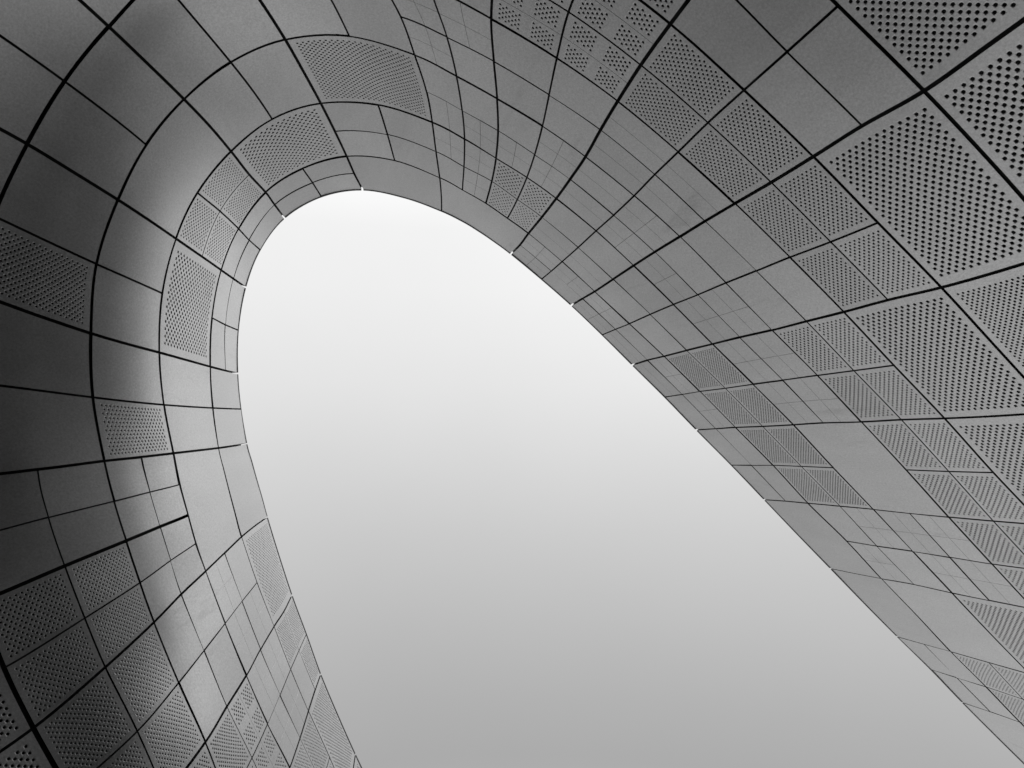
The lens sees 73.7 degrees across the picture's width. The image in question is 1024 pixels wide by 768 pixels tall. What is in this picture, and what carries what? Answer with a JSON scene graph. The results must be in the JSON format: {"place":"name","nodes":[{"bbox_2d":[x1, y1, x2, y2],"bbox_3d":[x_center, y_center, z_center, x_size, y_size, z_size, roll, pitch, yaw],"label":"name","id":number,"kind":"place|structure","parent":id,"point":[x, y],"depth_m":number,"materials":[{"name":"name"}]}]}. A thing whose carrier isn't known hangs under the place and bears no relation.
{"place":"outdoors","nodes":[
{"label":"outdoors","id":0,"kind":"place"},
{"bbox_2d":[0,0,1023,767],"bbox_3d":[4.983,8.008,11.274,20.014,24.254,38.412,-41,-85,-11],"label":"building","id":1,"kind":"structure","parent":0,"point":[772,250],"depth_m":13.39,"materials":[{"name":"metal"}]},
{"bbox_2d":[234,187,1023,767],"label":"sky","id":2,"kind":"structure","parent":0,"point":[499,544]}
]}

